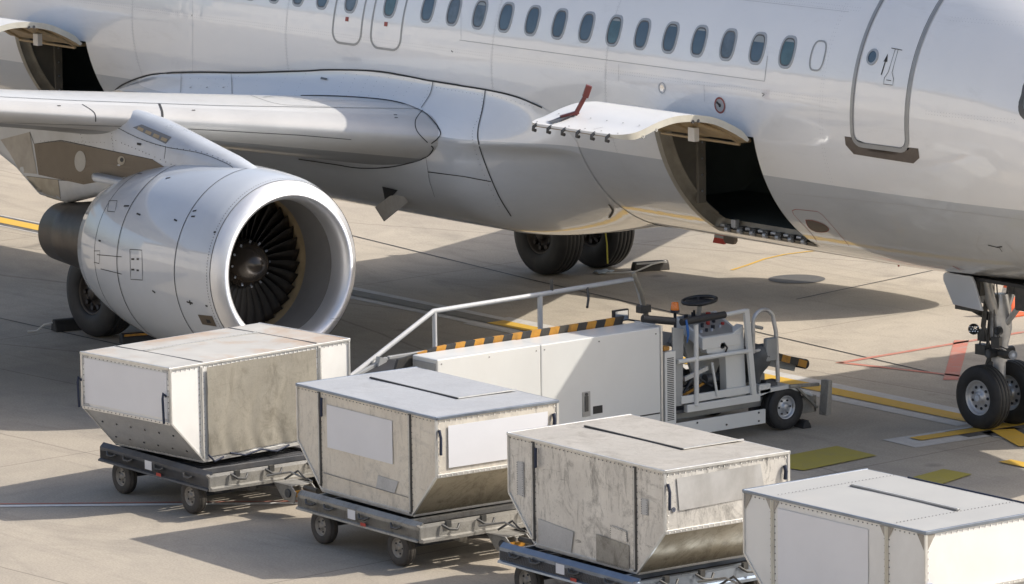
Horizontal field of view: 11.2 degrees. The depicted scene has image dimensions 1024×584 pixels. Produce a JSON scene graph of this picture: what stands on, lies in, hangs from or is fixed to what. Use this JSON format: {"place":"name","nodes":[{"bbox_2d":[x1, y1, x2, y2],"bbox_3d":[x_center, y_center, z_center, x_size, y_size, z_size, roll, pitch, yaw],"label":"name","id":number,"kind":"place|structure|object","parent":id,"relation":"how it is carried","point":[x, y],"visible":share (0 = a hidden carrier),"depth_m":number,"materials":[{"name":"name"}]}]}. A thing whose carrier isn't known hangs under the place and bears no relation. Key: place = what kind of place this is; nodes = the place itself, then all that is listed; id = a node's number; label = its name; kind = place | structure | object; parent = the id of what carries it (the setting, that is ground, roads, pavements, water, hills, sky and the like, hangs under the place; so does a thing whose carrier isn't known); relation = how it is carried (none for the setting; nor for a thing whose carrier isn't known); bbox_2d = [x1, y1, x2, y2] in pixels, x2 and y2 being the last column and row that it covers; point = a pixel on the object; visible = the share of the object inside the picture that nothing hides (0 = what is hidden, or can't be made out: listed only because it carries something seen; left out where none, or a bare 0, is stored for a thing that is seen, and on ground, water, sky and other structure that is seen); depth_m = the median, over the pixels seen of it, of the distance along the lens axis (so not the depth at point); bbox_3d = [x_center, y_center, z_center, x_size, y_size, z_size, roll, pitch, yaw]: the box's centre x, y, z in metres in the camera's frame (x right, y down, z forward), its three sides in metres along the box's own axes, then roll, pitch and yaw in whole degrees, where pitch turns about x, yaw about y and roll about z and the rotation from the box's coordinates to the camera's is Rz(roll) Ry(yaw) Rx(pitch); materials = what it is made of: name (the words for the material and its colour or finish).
{"place":"outdoors","nodes":[
{"label":"outdoors","id":0,"kind":"place"},
{"bbox_2d":[0,155,1023,583],"bbox_3d":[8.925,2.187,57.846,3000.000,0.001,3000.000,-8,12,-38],"label":"apron ground","id":1,"kind":"structure","parent":0,"point":[52,435],"depth_m":66.17,"materials":[{"name":"concrete"}]},
{"bbox_2d":[28,317,80,331],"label":"wheel chock","id":2,"kind":"object","parent":1,"relation":"on","point":[63,324],"visible":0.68,"depth_m":69.33,"materials":[{"name":"rubber"}]},
{"bbox_2d":[119,332,155,344],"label":"wheel chock","id":3,"kind":"object","parent":1,"relation":"on","point":[130,337],"visible":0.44,"depth_m":68.28,"materials":[{"name":"rubber"}]},
{"bbox_2d":[0,501,289,503],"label":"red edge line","id":4,"kind":"object","parent":1,"relation":"on","point":[142,502],"depth_m":57.95,"materials":[{"name":"red paint"}]},
{"bbox_2d":[0,502,297,506],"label":"white edge line","id":5,"kind":"object","parent":1,"relation":"on","point":[144,504],"depth_m":57.84,"materials":[{"name":"paint"}]},
{"bbox_2d":[98,442,324,513],"bbox_3d":[-3.120,2.037,58.144,1.869,0.524,3.348,-7,11,-35],"label":"container dolly","id":6,"kind":"object","parent":1,"relation":"on","point":[287,473],"visible":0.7,"depth_m":57.50,"materials":[{"name":"metal"}]},
{"bbox_2d":[76,322,350,462],"bbox_3d":[-3.331,1.149,58.547,2.692,1.156,1.682,-9,12,-42],"label":"cargo container","id":7,"kind":"object","parent":6,"relation":"on","point":[215,395],"visible":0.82,"depth_m":57.91,"materials":[{"name":"grey metal"}]},
{"bbox_2d":[296,489,533,565],"bbox_3d":[-0.773,2.464,55.315,1.869,0.524,3.348,-7,11,-35],"label":"container dolly","id":8,"kind":"object","parent":1,"relation":"on","point":[497,525],"visible":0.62,"depth_m":54.61,"materials":[{"name":"metal"}]},
{"bbox_2d":[295,366,558,516],"bbox_3d":[-0.908,1.605,55.479,1.631,1.151,2.684,-7,11,-35],"label":"cargo container","id":9,"kind":"object","parent":8,"relation":"on","point":[415,441],"visible":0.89,"depth_m":54.80,"materials":[{"name":"silver metal"}]},
{"bbox_2d":[1,235,943,375],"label":"expansion joint","id":10,"kind":"object","parent":1,"relation":"on","point":[590,293],"visible":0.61,"depth_m":71.32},
{"bbox_2d":[0,215,967,425],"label":"taxi line border","id":11,"kind":"object","parent":1,"relation":"on","point":[902,411],"visible":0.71,"depth_m":65.01,"materials":[{"name":"paint"}]},
{"bbox_2d":[0,215,38,231],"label":"taxi line dark edge","id":12,"kind":"object","parent":11,"relation":"on","point":[19,227],"depth_m":78.97,"materials":[{"name":"paint"}]},
{"bbox_2d":[0,217,1003,422],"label":"yellow taxi line","id":13,"kind":"object","parent":12,"relation":"on","point":[881,400],"visible":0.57,"depth_m":63.96,"materials":[{"name":"paint"}]},
{"bbox_2d":[351,290,500,321],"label":"ground marking","id":14,"kind":"object","parent":11,"relation":"on","point":[417,305],"visible":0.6,"depth_m":70.97,"materials":[{"name":"grey paint"}]},
{"bbox_2d":[0,0,1023,428],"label":"airliner","id":15,"kind":"object","parent":1,"relation":"on","point":[214,158],"visible":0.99,"depth_m":63.94,"materials":[{"name":"paint"}]},
{"bbox_2d":[0,17,85,48],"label":"cargo door","id":16,"kind":"structure","parent":15,"relation":"in","point":[41,33],"depth_m":72.65,"materials":[{"name":"white metal"}]},
{"bbox_2d":[269,0,278,3],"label":"cabin window","id":17,"kind":"structure","parent":15,"relation":"in","point":[271,1],"depth_m":69.09,"materials":[{"name":"blue glass"}]},
{"bbox_2d":[292,0,303,6],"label":"cabin window","id":18,"kind":"structure","parent":15,"relation":"in","point":[297,3],"depth_m":68.68,"materials":[{"name":"blue glass"}]},
{"bbox_2d":[316,0,328,9],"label":"cabin window","id":19,"kind":"structure","parent":15,"relation":"in","point":[320,4],"depth_m":68.28,"materials":[{"name":"blue glass"}]},
{"bbox_2d":[344,0,357,12],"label":"cabin window","id":20,"kind":"structure","parent":15,"relation":"in","point":[349,5],"depth_m":67.80,"materials":[{"name":"blue glass"}]},
{"bbox_2d":[383,0,397,17],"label":"cabin window","id":21,"kind":"structure","parent":15,"relation":"in","point":[389,7],"depth_m":67.14,"materials":[{"name":"blue glass"}]},
{"bbox_2d":[420,0,436,22],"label":"cabin window","id":22,"kind":"structure","parent":15,"relation":"in","point":[428,6],"depth_m":66.53,"materials":[{"name":"blue glass"}]},
{"bbox_2d":[446,0,461,25],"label":"cabin window","id":23,"kind":"structure","parent":15,"relation":"in","point":[454,7],"depth_m":66.13,"materials":[{"name":"blue glass"}]},
{"bbox_2d":[471,0,487,29],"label":"cabin window","id":24,"kind":"structure","parent":15,"relation":"in","point":[480,10],"depth_m":65.71,"materials":[{"name":"blue glass"}]},
{"bbox_2d":[497,2,514,32],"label":"cabin window","id":25,"kind":"structure","parent":15,"relation":"in","point":[506,14],"depth_m":65.29,"materials":[{"name":"blue glass"}]},
{"bbox_2d":[524,5,540,35],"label":"cabin window","id":26,"kind":"structure","parent":15,"relation":"in","point":[532,19],"depth_m":64.88,"materials":[{"name":"blue glass"}]},
{"bbox_2d":[551,8,567,39],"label":"cabin window","id":27,"kind":"structure","parent":15,"relation":"in","point":[559,22],"depth_m":64.47,"materials":[{"name":"blue glass"}]},
{"bbox_2d":[578,11,595,42],"bbox_3d":[0.923,-3.257,64.068,0.133,0.384,0.280,-8,12,-38],"label":"cabin window","id":28,"kind":"structure","parent":15,"relation":"in","point":[587,23],"depth_m":64.06,"materials":[{"name":"blue glass"}]},
{"bbox_2d":[605,15,622,46],"bbox_3d":[1.254,-3.195,63.655,0.133,0.384,0.280,-8,12,-38],"label":"cabin window","id":29,"kind":"structure","parent":15,"relation":"in","point":[614,28],"depth_m":63.64,"materials":[{"name":"blue glass"}]},
{"bbox_2d":[532,84,750,145],"bbox_3d":[1.528,-2.092,61.795,2.216,0.758,1.807,-8,12,-38],"label":"cargo door","id":30,"kind":"structure","parent":15,"relation":"in","point":[607,120],"depth_m":61.50,"materials":[{"name":"white metal"}]},
{"bbox_2d":[633,18,650,49],"bbox_3d":[1.585,-3.132,63.242,0.133,0.384,0.280,-8,12,-38],"label":"cabin window","id":31,"kind":"structure","parent":15,"relation":"in","point":[642,31],"depth_m":63.24,"materials":[{"name":"blue glass"}]},
{"bbox_2d":[661,21,679,53],"bbox_3d":[1.916,-3.070,62.829,0.133,0.384,0.280,-8,12,-38],"label":"cabin window","id":32,"kind":"structure","parent":15,"relation":"in","point":[669,39],"depth_m":62.82,"materials":[{"name":"blue glass"}]},
{"bbox_2d":[690,25,708,57],"bbox_3d":[2.248,-3.007,62.416,0.133,0.384,0.280,-8,12,-38],"label":"cabin window","id":33,"kind":"structure","parent":15,"relation":"in","point":[697,46],"depth_m":62.41,"materials":[{"name":"blue glass"}]},
{"bbox_2d":[719,28,737,60],"bbox_3d":[2.579,-2.945,62.003,0.133,0.384,0.280,-8,12,-38],"label":"cabin window","id":34,"kind":"structure","parent":15,"relation":"in","point":[729,38],"depth_m":62.00,"materials":[{"name":"blue glass"}]},
{"bbox_2d":[748,32,766,64],"bbox_3d":[2.910,-2.882,61.590,0.133,0.384,0.280,-8,12,-38],"label":"cabin window","id":35,"kind":"structure","parent":15,"relation":"in","point":[757,48],"depth_m":61.58,"materials":[{"name":"blue glass"}]},
{"bbox_2d":[778,35,796,68],"bbox_3d":[3.242,-2.820,61.178,0.133,0.384,0.280,-8,12,-38],"label":"cabin window","id":36,"kind":"structure","parent":15,"relation":"in","point":[788,47],"depth_m":61.17,"materials":[{"name":"blue glass"}]},
{"bbox_2d":[845,0,942,162],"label":"passenger door","id":37,"kind":"structure","parent":15,"relation":"in","point":[905,154],"depth_m":59.96,"materials":[{"name":"white metal"}]},
{"bbox_2d":[1018,84,1023,118],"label":"cockpit window","id":38,"kind":"structure","parent":15,"relation":"in","point":[1020,106],"depth_m":58.42,"materials":[{"name":"grey glass"}]},
{"bbox_2d":[351,271,831,431],"bbox_3d":[0.970,0.892,60.556,6.460,1.898,1.710,-8,12,-38],"label":"belt loader","id":39,"kind":"object","parent":1,"relation":"on","point":[614,365],"visible":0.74,"depth_m":60.30,"materials":[{"name":"white metal"}]},
{"bbox_2d":[592,269,613,273],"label":"chock","id":40,"kind":"object","parent":1,"relation":"on","point":[602,271],"visible":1,"depth_m":73.56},
{"bbox_2d":[497,542,758,583],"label":"container dolly","id":41,"kind":"object","parent":1,"relation":"on","point":[533,564],"visible":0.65,"depth_m":52.06,"materials":[{"name":"metal"}]},
{"bbox_2d":[507,414,789,574],"bbox_3d":[1.368,2.052,52.532,1.631,1.151,2.684,-7,11,-35],"label":"cargo container","id":42,"kind":"object","parent":41,"relation":"on","point":[635,494],"visible":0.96,"depth_m":51.87,"materials":[{"name":"metal"}]},
{"bbox_2d":[598,260,669,273],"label":"wheel chock","id":43,"kind":"object","parent":1,"relation":"on","point":[644,266],"visible":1,"depth_m":73.73,"materials":[{"name":"rubber"}]},
{"bbox_2d":[731,251,808,269],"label":"thin yellow line","id":44,"kind":"object","parent":1,"relation":"on","point":[765,258],"visible":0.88,"depth_m":74.60,"materials":[{"name":"yellow paint"}]},
{"bbox_2d":[768,274,824,282],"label":"drain cover","id":45,"kind":"object","parent":1,"relation":"on","point":[797,278],"visible":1,"depth_m":72.84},
{"bbox_2d":[794,419,810,428],"bbox_3d":[3.452,1.562,61.880,0.124,0.090,0.201,-7,11,-32],"label":"wheel chock","id":46,"kind":"object","parent":1,"relation":"on","point":[802,423],"visible":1,"depth_m":61.81,"materials":[{"name":"rubber"}]},
{"bbox_2d":[790,446,970,483],"bbox_3d":[4.037,2.010,59.275,1.330,0.001,2.490,-8,12,-38],"label":"parking patch","id":47,"kind":"object","parent":1,"relation":"on","point":[812,459],"visible":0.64,"depth_m":59.78,"materials":[{"name":"yellow paint"}]},
{"bbox_2d":[836,331,1023,379],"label":"red safety line","id":48,"kind":"object","parent":1,"relation":"on","point":[955,361],"visible":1,"depth_m":66.27,"materials":[{"name":"red paint"}]},
{"bbox_2d":[883,422,1004,446],"bbox_3d":[9.510,2.167,57.895,4.260,0.001,11.365,-8,12,-38],"label":"stop bar border","id":49,"kind":"object","parent":1,"relation":"on","point":[907,441],"visible":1,"depth_m":60.99,"materials":[{"name":"grey paint"}]},
{"bbox_2d":[945,425,1023,436],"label":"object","id":50,"kind":"object","parent":49,"relation":"on","point":[1020,428],"visible":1,"depth_m":61.38,"materials":[{"name":"paint"}]},
{"bbox_2d":[910,423,1023,439],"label":"yellow stop bar","id":51,"kind":"object","parent":50,"relation":"on","point":[951,433],"visible":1,"depth_m":61.34,"materials":[{"name":"paint"}]},
{"bbox_2d":[991,429,1023,445],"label":"yellow stand line","id":52,"kind":"object","parent":1,"relation":"on","point":[1015,436],"visible":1,"depth_m":61.12,"materials":[{"name":"yellow paint"}]},
{"bbox_2d":[999,459,1023,466],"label":"yellow ground marking","id":53,"kind":"object","parent":1,"relation":"on","point":[1016,462],"visible":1,"depth_m":59.50,"materials":[{"name":"yellow paint"}]},
{"bbox_2d":[1002,285,1023,316],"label":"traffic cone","id":54,"kind":"object","parent":1,"relation":"on","point":[1020,313],"visible":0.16,"depth_m":69.48,"materials":[{"name":"orange plastic"}]},
{"bbox_3d":[3.706,3.348,49.489,1.869,0.524,3.348,-8,12,-37],"label":"container dolly","id":55,"kind":"object","parent":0,"visible":0},
{"bbox_2d":[742,468,1023,583],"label":"cargo container","id":56,"kind":"object","parent":55,"relation":"on","point":[864,526],"visible":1,"depth_m":48.98,"materials":[{"name":"grey metal"}]}
]}

